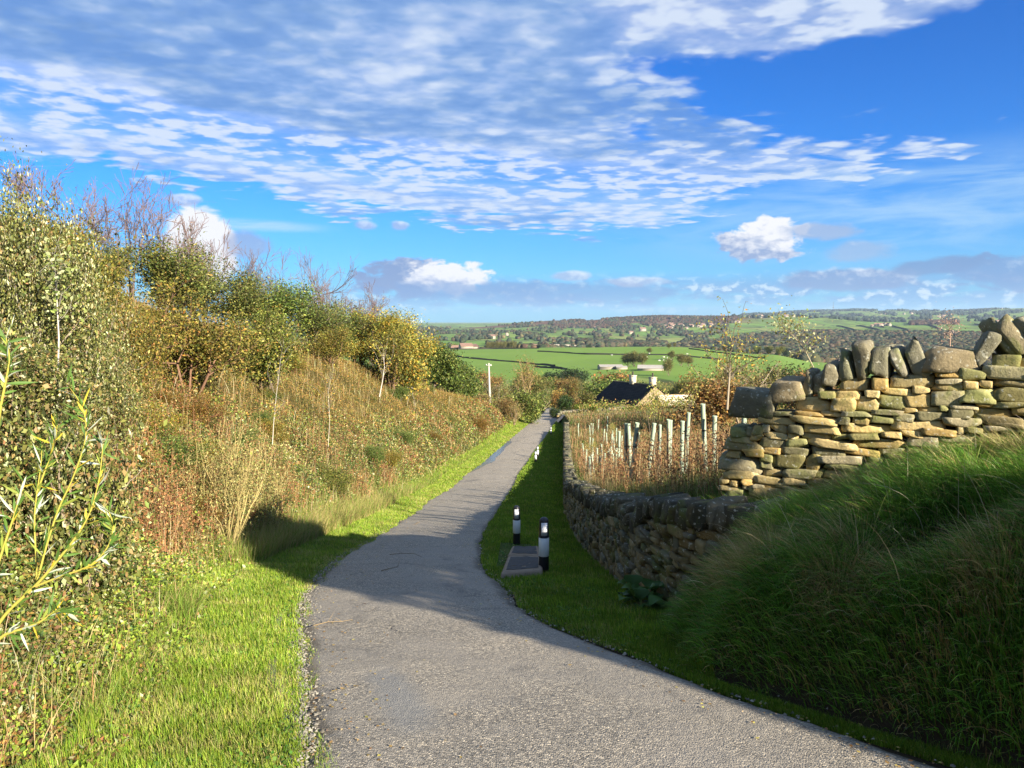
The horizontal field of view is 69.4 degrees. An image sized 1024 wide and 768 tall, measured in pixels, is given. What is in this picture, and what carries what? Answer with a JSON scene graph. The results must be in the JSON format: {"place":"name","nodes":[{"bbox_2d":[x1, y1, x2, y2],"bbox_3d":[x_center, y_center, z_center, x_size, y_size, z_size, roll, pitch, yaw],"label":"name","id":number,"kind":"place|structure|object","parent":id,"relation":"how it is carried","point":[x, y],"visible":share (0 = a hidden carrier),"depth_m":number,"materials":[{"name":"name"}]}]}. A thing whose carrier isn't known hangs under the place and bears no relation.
{"place":"outdoors","nodes":[
{"label":"outdoors","id":0,"kind":"place"},
{"bbox_2d":[0,260,1023,767],"bbox_3d":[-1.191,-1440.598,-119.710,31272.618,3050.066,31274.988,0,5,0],"label":"ground","id":1,"kind":"structure","parent":0,"point":[580,358],"depth_m":19.31,"materials":[{"name":"plant"}]},
{"bbox_2d":[0,205,97,366],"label":"shrub","id":2,"kind":"object","parent":1,"relation":"on","point":[4,314],"visible":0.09,"depth_m":9.40,"materials":[{"name":"green plant"}]},
{"bbox_2d":[0,153,112,242],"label":"bare tree","id":3,"kind":"object","parent":1,"relation":"on","point":[22,185],"visible":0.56,"depth_m":29.77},
{"bbox_2d":[19,227,95,370],"bbox_3d":[-4.673,-0.866,7.701,0.634,1.553,0.734,0,5,0],"label":"sapling","id":4,"kind":"object","parent":1,"relation":"on","point":[57,277],"visible":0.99,"depth_m":7.61,"materials":[{"name":"green plant"}]},
{"bbox_2d":[12,205,114,261],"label":"shrub","id":5,"kind":"object","parent":1,"relation":"on","point":[77,231],"visible":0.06,"depth_m":22.05,"materials":[{"name":"green plant"}]},
{"bbox_2d":[0,136,128,476],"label":"tree","id":6,"kind":"object","parent":1,"relation":"on","point":[20,241],"visible":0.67,"depth_m":8.08,"materials":[{"name":"green plant"}]},
{"bbox_2d":[0,317,134,650],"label":"willow bush","id":7,"kind":"object","parent":1,"relation":"on","point":[68,613],"visible":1,"depth_m":2.00,"materials":[{"name":"green plant"}]},
{"bbox_2d":[0,284,139,474],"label":"shrub","id":8,"kind":"object","parent":1,"relation":"on","point":[40,370],"visible":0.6,"depth_m":7.03,"materials":[{"name":"green plant"}]},
{"bbox_2d":[0,366,180,619],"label":"shrub","id":9,"kind":"object","parent":1,"relation":"on","point":[59,474],"visible":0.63,"depth_m":5.93,"materials":[{"name":"green plant"}]},
{"bbox_2d":[36,194,151,345],"bbox_3d":[-8.238,-1.754,14.232,2.300,3.442,3.754,-2,5,-19],"label":"shrub","id":10,"kind":"object","parent":1,"relation":"on","point":[108,265],"visible":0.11,"depth_m":14.53,"materials":[{"name":"green plant"}]},
{"bbox_2d":[55,176,133,257],"bbox_3d":[-16.450,-5.801,29.271,3.017,5.033,6.535,-3,6,-32],"label":"bare tree","id":11,"kind":"object","parent":1,"relation":"on","point":[105,220],"visible":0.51,"depth_m":28.11,"materials":[{"name":"brown plant"}]},
{"bbox_2d":[43,280,154,410],"bbox_3d":[-6.611,-0.263,11.103,2.091,3.128,2.104,0,5,0],"label":"shrub","id":12,"kind":"object","parent":1,"relation":"on","point":[116,339],"visible":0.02,"depth_m":11.37,"materials":[{"name":"green plant"}]},
{"bbox_2d":[60,319,154,474],"bbox_3d":[-5.709,0.308,9.924,1.546,2.384,1.403,-3,6,-34],"label":"shrub","id":13,"kind":"object","parent":1,"relation":"on","point":[123,406],"visible":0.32,"depth_m":9.98,"materials":[{"name":"green plant"}]},
{"bbox_2d":[84,239,148,290],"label":"shrub","id":14,"kind":"object","parent":1,"relation":"on","point":[122,254],"visible":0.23,"depth_m":27.60,"materials":[{"name":"green plant"}]},
{"bbox_2d":[86,163,180,299],"bbox_3d":[-15.264,-5.965,30.016,3.367,6.088,2.923,-5,7,-45],"label":"bare tree","id":15,"kind":"object","parent":1,"relation":"on","point":[144,206],"visible":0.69,"depth_m":30.03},
{"bbox_2d":[116,442,165,477],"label":"shrub","id":16,"kind":"object","parent":1,"relation":"on","point":[143,456],"visible":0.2,"depth_m":11.44,"materials":[{"name":"brown plant"}]},
{"bbox_2d":[91,272,199,404],"bbox_3d":[-7.014,-0.533,13.531,2.235,3.045,1.558,0,5,-4],"label":"shrub","id":17,"kind":"object","parent":1,"relation":"on","point":[151,349],"visible":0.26,"depth_m":13.58,"materials":[{"name":"green plant"}]},
{"bbox_2d":[106,202,211,306],"bbox_3d":[-15.139,-5.213,31.622,4.120,5.292,4.364,-3,6,-35],"label":"bare tree","id":18,"kind":"object","parent":1,"relation":"on","point":[176,244],"visible":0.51,"depth_m":30.81,"materials":[{"name":"brown plant"}]},
{"bbox_2d":[130,399,188,457],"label":"shrub","id":19,"kind":"object","parent":1,"relation":"on","point":[157,419],"visible":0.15,"depth_m":12.87,"materials":[{"name":"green plant"}]},
{"bbox_2d":[147,388,193,408],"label":"shrub","id":20,"kind":"object","parent":1,"relation":"on","point":[169,398],"visible":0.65,"depth_m":16.82,"materials":[{"name":"brown plant"}]},
{"bbox_2d":[124,221,227,316],"bbox_3d":[-13.564,-4.412,30.108,3.928,4.020,6.409,-3,6,-32],"label":"shrub","id":21,"kind":"object","parent":1,"relation":"on","point":[172,268],"visible":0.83,"depth_m":29.70,"materials":[{"name":"green plant"}]},
{"bbox_2d":[135,419,221,483],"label":"shrub","id":22,"kind":"object","parent":1,"relation":"on","point":[168,447],"visible":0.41,"depth_m":12.46,"materials":[{"name":"green plant"}]},
{"bbox_2d":[136,201,257,314],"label":"bare tree","id":23,"kind":"object","parent":1,"relation":"on","point":[212,249],"visible":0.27,"depth_m":47.89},
{"bbox_2d":[3,328,399,572],"bbox_3d":[-6.711,1.310,20.262,4.864,8.716,27.814,0,5,-3],"label":"dead willowherb","id":24,"kind":"object","parent":1,"relation":"on","point":[174,509],"visible":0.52,"depth_m":11.77,"materials":[{"name":"plant"}]},
{"bbox_2d":[180,492,226,524],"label":"shrub","id":25,"kind":"object","parent":1,"relation":"on","point":[202,502],"visible":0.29,"depth_m":12.16,"materials":[{"name":"brown plant"}]},
{"bbox_2d":[120,268,287,404],"bbox_3d":[-8.533,-1.153,18.939,4.141,3.612,4.706,3,5,30],"label":"shrub","id":26,"kind":"object","parent":1,"relation":"on","point":[208,350],"visible":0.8,"depth_m":19.10,"materials":[{"name":"green plant"}]},
{"bbox_2d":[177,390,230,432],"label":"shrub","id":27,"kind":"object","parent":1,"relation":"on","point":[199,406],"visible":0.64,"depth_m":17.65,"materials":[{"name":"brown plant"}]},
{"bbox_2d":[150,242,269,324],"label":"shrub","id":28,"kind":"object","parent":1,"relation":"on","point":[198,301],"visible":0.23,"depth_m":43.36,"materials":[{"name":"green plant"}]},
{"bbox_2d":[154,402,292,543],"bbox_3d":[-4.767,1.582,12.369,2.199,2.720,2.627,-1,5,-12],"label":"sallow shrub","id":29,"kind":"object","parent":1,"relation":"on","point":[231,461],"visible":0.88,"depth_m":12.19,"materials":[{"name":"beige plant"}]},
{"bbox_2d":[192,265,278,328],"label":"shrub","id":30,"kind":"object","parent":1,"relation":"on","point":[234,297],"visible":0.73,"depth_m":42.78,"materials":[{"name":"green plant"}]},
{"bbox_2d":[224,426,263,453],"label":"shrub","id":31,"kind":"object","parent":1,"relation":"on","point":[247,434],"visible":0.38,"depth_m":18.31,"materials":[{"name":"green plant"}]},
{"bbox_2d":[0,429,500,767],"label":"rough grass","id":32,"kind":"structure","parent":1,"relation":"on","point":[263,543],"depth_m":13.65,"materials":[{"name":"plant"}]},
{"bbox_2d":[225,237,281,327],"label":"bare tree","id":33,"kind":"object","parent":1,"relation":"on","point":[254,259],"visible":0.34,"depth_m":49.84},
{"bbox_2d":[0,284,512,767],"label":"dry stems","id":34,"kind":"object","parent":1,"relation":"on","point":[128,633],"visible":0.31,"depth_m":17.73,"materials":[{"name":"plant"}]},
{"bbox_2d":[0,294,526,767],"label":"bramble and heather","id":35,"kind":"object","parent":1,"relation":"on","point":[163,574],"visible":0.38,"depth_m":7.10,"materials":[{"name":"brown plant"}]},
{"bbox_2d":[217,451,309,531],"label":"sallow shrub","id":36,"kind":"object","parent":1,"relation":"on","point":[277,489],"visible":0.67,"depth_m":14.59,"materials":[{"name":"brown plant"}]},
{"bbox_2d":[2,418,529,767],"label":"verge grass","id":37,"kind":"structure","parent":1,"relation":"on","point":[190,683],"depth_m":5.41,"materials":[{"name":"plant"}]},
{"bbox_2d":[222,294,320,391],"bbox_3d":[-9.354,-1.288,27.994,3.822,4.278,5.482,-3,5,-28],"label":"shrub","id":38,"kind":"object","parent":1,"relation":"on","point":[263,367],"visible":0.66,"depth_m":27.66,"materials":[{"name":"green plant"}]},
{"bbox_2d":[215,274,328,337],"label":"shrub","id":39,"kind":"object","parent":1,"relation":"on","point":[294,301],"visible":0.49,"depth_m":46.85,"materials":[{"name":"green plant"}]},
{"bbox_2d":[256,418,290,443],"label":"shrub","id":40,"kind":"object","parent":1,"relation":"on","point":[270,430],"visible":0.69,"depth_m":22.20,"materials":[{"name":"brown plant"}]},
{"bbox_2d":[262,448,296,480],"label":"shrub","id":41,"kind":"object","parent":1,"relation":"on","point":[280,464],"visible":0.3,"depth_m":18.93,"materials":[{"name":"brown plant"}]},
{"bbox_2d":[264,338,297,443],"bbox_3d":[-4.075,0.110,13.018,0.570,1.896,1.196,-2,5,-24],"label":"sapling","id":42,"kind":"object","parent":1,"relation":"on","point":[277,384],"visible":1,"depth_m":12.99,"materials":[{"name":"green plant"}]},
{"bbox_2d":[248,248,332,332],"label":"bare tree","id":43,"kind":"object","parent":1,"relation":"on","point":[271,276],"visible":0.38,"depth_m":52.13,"materials":[{"name":"brown plant"}]},
{"bbox_2d":[274,287,361,351],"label":"shrub","id":44,"kind":"object","parent":1,"relation":"on","point":[325,320],"visible":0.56,"depth_m":48.99,"materials":[{"name":"green plant"}]},
{"bbox_2d":[294,249,357,317],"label":"bare tree","id":45,"kind":"object","parent":1,"relation":"on","point":[316,279],"visible":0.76,"depth_m":57.64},
{"bbox_2d":[293,322,364,366],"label":"shrub","id":46,"kind":"object","parent":1,"relation":"on","point":[326,345],"visible":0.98,"depth_m":46.00,"materials":[{"name":"green plant"}]},
{"bbox_2d":[296,296,368,357],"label":"shrub","id":47,"kind":"object","parent":1,"relation":"on","point":[353,317],"visible":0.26,"depth_m":58.00,"materials":[{"name":"green plant"}]},
{"bbox_2d":[314,455,358,493],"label":"shrub","id":48,"kind":"object","parent":1,"relation":"on","point":[335,477],"visible":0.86,"depth_m":23.64,"materials":[{"name":"green plant"}]},
{"bbox_2d":[308,308,393,365],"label":"shrub","id":49,"kind":"object","parent":1,"relation":"on","point":[361,329],"visible":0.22,"depth_m":58.29,"materials":[{"name":"green plant"}]},
{"bbox_2d":[347,280,389,359],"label":"tree","id":50,"kind":"object","parent":1,"relation":"on","point":[371,301],"visible":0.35,"depth_m":64.28,"materials":[{"name":"brown plant"}]},
{"bbox_2d":[364,442,388,466],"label":"shrub","id":51,"kind":"object","parent":1,"relation":"on","point":[374,452],"visible":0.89,"depth_m":32.06,"materials":[{"name":"green plant"}]},
{"bbox_2d":[361,315,414,389],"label":"shrub","id":52,"kind":"object","parent":1,"relation":"on","point":[396,351],"visible":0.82,"depth_m":54.52,"materials":[{"name":"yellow plant"}]},
{"bbox_2d":[381,451,403,470],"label":"shrub","id":53,"kind":"object","parent":1,"relation":"on","point":[394,458],"visible":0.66,"depth_m":34.69,"materials":[{"name":"brown plant"}]},
{"bbox_2d":[341,298,445,376],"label":"birch tree","id":54,"kind":"object","parent":1,"relation":"on","point":[386,325],"visible":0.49,"depth_m":56.99,"materials":[{"name":"green plant"}]},
{"bbox_2d":[386,385,411,402],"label":"shrub","id":55,"kind":"object","parent":1,"relation":"on","point":[398,394],"visible":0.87,"depth_m":53.45,"materials":[{"name":"green plant"}]},
{"bbox_2d":[393,426,419,444],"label":"shrub","id":56,"kind":"object","parent":1,"relation":"on","point":[408,437],"visible":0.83,"depth_m":42.55,"materials":[{"name":"green plant"}]},
{"bbox_2d":[372,318,442,398],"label":"birch tree","id":57,"kind":"object","parent":1,"relation":"on","point":[415,369],"visible":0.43,"depth_m":55.68,"materials":[{"name":"yellow plant"}]},
{"bbox_2d":[416,330,472,388],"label":"shrub","id":58,"kind":"object","parent":1,"relation":"on","point":[445,368],"visible":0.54,"depth_m":69.01,"materials":[{"name":"green plant"}]},
{"bbox_2d":[432,359,480,395],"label":"shrub","id":59,"kind":"object","parent":1,"relation":"on","point":[466,383],"visible":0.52,"depth_m":75.87,"materials":[{"name":"green plant"}]},
{"bbox_2d":[482,369,515,402],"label":"tree","id":60,"kind":"object","parent":1,"relation":"on","point":[498,392],"visible":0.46,"depth_m":140.86,"materials":[{"name":"green plant"}]},
{"bbox_2d":[495,396,516,415],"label":"tree","id":61,"kind":"object","parent":1,"relation":"on","point":[505,402],"visible":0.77,"depth_m":81.74,"materials":[{"name":"brown plant"}]},
{"bbox_2d":[513,505,519,544],"bbox_3d":[0.100,3.187,15.973,0.162,1.153,0.162,0,5,3],"label":"bollard","id":62,"kind":"object","parent":1,"relation":"on","point":[516,524],"visible":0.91,"depth_m":15.90,"materials":[{"name":"black plastic"}]},
{"bbox_2d":[501,556,542,578],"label":"stone slab","id":63,"kind":"structure","parent":1,"relation":"on","point":[521,565],"depth_m":11.16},
{"bbox_2d":[506,347,540,393],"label":"tree","id":64,"kind":"object","parent":1,"relation":"on","point":[524,378],"visible":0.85,"depth_m":130.30,"materials":[{"name":"brown plant"}]},
{"bbox_2d":[508,546,538,556],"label":"stone slab","id":65,"kind":"structure","parent":1,"relation":"on","point":[524,551],"depth_m":13.13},
{"bbox_2d":[508,384,549,423],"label":"tree","id":66,"kind":"object","parent":1,"relation":"on","point":[534,405],"visible":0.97,"depth_m":83.41,"materials":[{"name":"green plant"}]},
{"bbox_2d":[66,520,1020,767],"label":"clover","id":67,"kind":"object","parent":1,"relation":"on","point":[290,731],"visible":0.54,"depth_m":6.32,"materials":[{"name":"green plant"}]},
{"bbox_2d":[539,517,548,572],"bbox_3d":[0.489,2.611,11.373,0.162,1.153,0.162,0,5,-3],"label":"bollard","id":68,"kind":"object","parent":1,"relation":"on","point":[544,542],"visible":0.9,"depth_m":11.29,"materials":[{"name":"black plastic"}]},
{"bbox_2d":[555,394,574,410],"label":"tree","id":69,"kind":"object","parent":1,"relation":"on","point":[564,402],"visible":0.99,"depth_m":97.61,"materials":[{"name":"green plant"}]},
{"bbox_2d":[543,366,587,381],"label":"tree","id":70,"kind":"object","parent":1,"relation":"on","point":[566,375],"visible":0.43,"depth_m":297.34,"materials":[{"name":"green plant"}]},
{"bbox_2d":[414,315,728,348],"bbox_3d":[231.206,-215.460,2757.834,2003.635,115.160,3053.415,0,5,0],"label":"hillside woodland","id":71,"kind":"object","parent":1,"relation":"on","point":[480,334],"visible":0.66,"depth_m":2761.23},
{"bbox_2d":[558,376,584,397],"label":"tree","id":72,"kind":"object","parent":1,"relation":"on","point":[572,385],"visible":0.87,"depth_m":198.10,"materials":[{"name":"brown plant"}]},
{"bbox_2d":[134,482,1017,767],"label":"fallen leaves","id":73,"kind":"object","parent":1,"relation":"on","point":[454,714],"visible":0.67,"depth_m":5.00,"materials":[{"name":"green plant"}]},
{"bbox_2d":[573,388,598,405],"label":"tree","id":74,"kind":"object","parent":1,"relation":"on","point":[584,395],"visible":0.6,"depth_m":126.64,"materials":[{"name":"green plant"}]},
{"bbox_2d":[573,379,609,399],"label":"tree","id":75,"kind":"object","parent":1,"relation":"on","point":[596,389],"visible":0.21,"depth_m":138.69,"materials":[{"name":"green plant"}]},
{"bbox_2d":[480,343,752,353],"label":"hedgerow scrub","id":76,"kind":"object","parent":1,"relation":"on","point":[538,345],"visible":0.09,"depth_m":1007.59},
{"bbox_2d":[575,337,668,346],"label":"wooded band","id":77,"kind":"object","parent":1,"relation":"on","point":[609,342],"visible":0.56,"depth_m":1883.53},
{"bbox_2d":[593,371,664,408],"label":"stone house","id":78,"kind":"structure","parent":1,"relation":"on","point":[632,390],"depth_m":112.16,"materials":[{"name":"stone"}]},
{"bbox_2d":[537,350,722,359],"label":"field wall","id":79,"kind":"structure","parent":1,"relation":"on","point":[617,354],"depth_m":721.04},
{"bbox_2d":[629,422,638,482],"bbox_3d":[2.779,1.862,16.989,0.104,2.003,0.128,-3,14,-32],"label":"tree guard","id":80,"kind":"object","parent":1,"relation":"on","point":[635,439],"visible":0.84,"depth_m":16.86,"materials":[{"name":"white plastic"}]},
{"bbox_2d":[618,574,672,609],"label":"dock plant","id":81,"kind":"object","parent":1,"relation":"on","point":[636,592],"visible":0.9,"depth_m":8.46,"materials":[{"name":"green plant"}]},
{"bbox_2d":[552,315,738,327],"bbox_3d":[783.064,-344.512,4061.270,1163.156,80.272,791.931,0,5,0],"label":"ridge woodland","id":82,"kind":"object","parent":1,"relation":"on","point":[592,323],"visible":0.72,"depth_m":3968.03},
{"bbox_2d":[478,381,836,414],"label":"scrub","id":83,"kind":"object","parent":1,"relation":"on","point":[640,406],"visible":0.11,"depth_m":88.64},
{"bbox_2d":[645,376,669,478],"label":"sapling","id":84,"kind":"object","parent":1,"relation":"on","point":[653,434],"visible":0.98,"depth_m":17.44,"materials":[{"name":"brown plant"}]},
{"bbox_2d":[561,407,784,498],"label":"field grass","id":85,"kind":"structure","parent":1,"relation":"on","point":[645,490],"depth_m":43.32,"materials":[{"name":"plant"}]},
{"bbox_2d":[568,404,793,498],"bbox_3d":[18.554,1.504,44.229,30.218,10.494,74.450,0,5,4],"label":"dead willowherb","id":86,"kind":"object","parent":1,"relation":"on","point":[661,460],"visible":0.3,"depth_m":14.89,"materials":[{"name":"plant"}]},
{"bbox_2d":[679,366,702,473],"bbox_3d":[4.331,1.127,18.042,0.611,3.181,0.744,1,5,13],"label":"sapling","id":87,"kind":"object","parent":1,"relation":"on","point":[687,423],"visible":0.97,"depth_m":17.99,"materials":[{"name":"brown plant"}]},
{"bbox_2d":[562,422,822,609],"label":"dry stone wall","id":88,"kind":"structure","parent":1,"relation":"on","point":[619,535],"depth_m":9.02,"materials":[{"name":"stone"}]},
{"bbox_2d":[656,371,748,433],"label":"tree","id":89,"kind":"object","parent":1,"relation":"on","point":[711,393],"visible":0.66,"depth_m":59.34,"materials":[{"name":"brown plant"}]},
{"bbox_2d":[700,403,707,470],"bbox_3d":[4.069,1.415,15.575,0.128,2.030,0.104,-9,9,-32],"label":"tree guard","id":90,"kind":"object","parent":1,"relation":"on","point":[703,423],"visible":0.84,"depth_m":15.47,"materials":[{"name":"white plastic"}]},
{"bbox_2d":[679,350,744,424],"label":"tree","id":91,"kind":"object","parent":1,"relation":"on","point":[719,375],"visible":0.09,"depth_m":66.44,"materials":[{"name":"brown plant"}]},
{"bbox_2d":[689,296,769,409],"bbox_3d":[5.078,-0.721,17.000,1.819,2.618,0.959,3,6,34],"label":"sapling","id":92,"kind":"object","parent":1,"relation":"on","point":[729,363],"visible":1,"depth_m":16.98,"materials":[{"name":"green plant"}]},
{"bbox_2d":[698,350,791,423],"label":"tree","id":93,"kind":"object","parent":1,"relation":"on","point":[739,375],"visible":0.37,"depth_m":61.60,"materials":[{"name":"green plant"}]},
{"bbox_2d":[478,421,1020,767],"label":"verge grass","id":94,"kind":"structure","parent":1,"relation":"on","point":[541,496],"depth_m":8.45,"materials":[{"name":"plant"}]},
{"bbox_2d":[736,353,800,409],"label":"tree","id":95,"kind":"object","parent":1,"relation":"on","point":[770,378],"visible":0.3,"depth_m":70.60,"materials":[{"name":"green plant"}]},
{"bbox_2d":[757,361,810,408],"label":"tree","id":96,"kind":"object","parent":1,"relation":"on","point":[791,371],"visible":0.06,"depth_m":89.98,"materials":[{"name":"green plant"}]},
{"bbox_2d":[762,295,832,367],"bbox_3d":[3.689,-0.543,9.614,0.831,1.222,0.610,3,5,29],"label":"sapling","id":97,"kind":"object","parent":1,"relation":"on","point":[795,327],"visible":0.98,"depth_m":9.59,"materials":[{"name":"green plant"}]},
{"bbox_2d":[633,329,995,370],"bbox_3d":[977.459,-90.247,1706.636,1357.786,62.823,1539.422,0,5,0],"label":"valley woodland","id":98,"kind":"object","parent":1,"relation":"on","point":[837,340],"visible":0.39,"depth_m":1873.65,"materials":[{"name":"plant"}]},
{"bbox_2d":[779,308,865,312],"bbox_3d":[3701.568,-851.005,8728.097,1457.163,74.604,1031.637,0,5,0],"label":"ridge plantation","id":99,"kind":"object","parent":1,"relation":"on","point":[833,310],"visible":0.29,"depth_m":8238.59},
{"bbox_2d":[654,421,1023,767],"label":"bank grass","id":100,"kind":"structure","parent":1,"relation":"on","point":[916,488],"depth_m":5.04,"materials":[{"name":"plant"}]},
{"bbox_2d":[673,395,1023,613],"bbox_3d":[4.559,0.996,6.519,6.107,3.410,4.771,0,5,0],"label":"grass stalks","id":101,"kind":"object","parent":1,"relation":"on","point":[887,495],"depth_m":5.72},
{"bbox_2d":[718,314,1023,501],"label":"dry stone wall","id":102,"kind":"structure","parent":1,"relation":"on","point":[942,391],"depth_m":8.01,"materials":[{"name":"stone"}]},
{"bbox_2d":[731,307,1023,321],"bbox_3d":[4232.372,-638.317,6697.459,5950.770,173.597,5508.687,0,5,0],"label":"woodland","id":103,"kind":"object","parent":1,"relation":"on","point":[972,313],"visible":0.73,"depth_m":5725.96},
{"bbox_2d":[908,319,959,324],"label":"plantation","id":104,"kind":"object","parent":1,"relation":"on","point":[918,322],"visible":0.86,"depth_m":3333.68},
{"bbox_2d":[0,0,1023,322],"label":"sky","id":105,"kind":"structure","parent":0,"point":[479,161],"materials":[{"name":"blue"}]},
{"bbox_2d":[296,408,935,767],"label":"road","id":106,"kind":"structure","parent":0,"point":[535,700],"depth_m":5.23,"materials":[{"name":"asphalt"}]},
{"bbox_2d":[470,439,511,471],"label":"puddle","id":107,"kind":"object","parent":106,"relation":"on","point":[493,456],"visible":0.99,"depth_m":55.43,"materials":[{"name":"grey liquid"}]},
{"bbox_2d":[265,515,967,767],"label":"gravel","id":108,"kind":"structure","parent":106,"relation":"on","point":[308,728],"depth_m":5.28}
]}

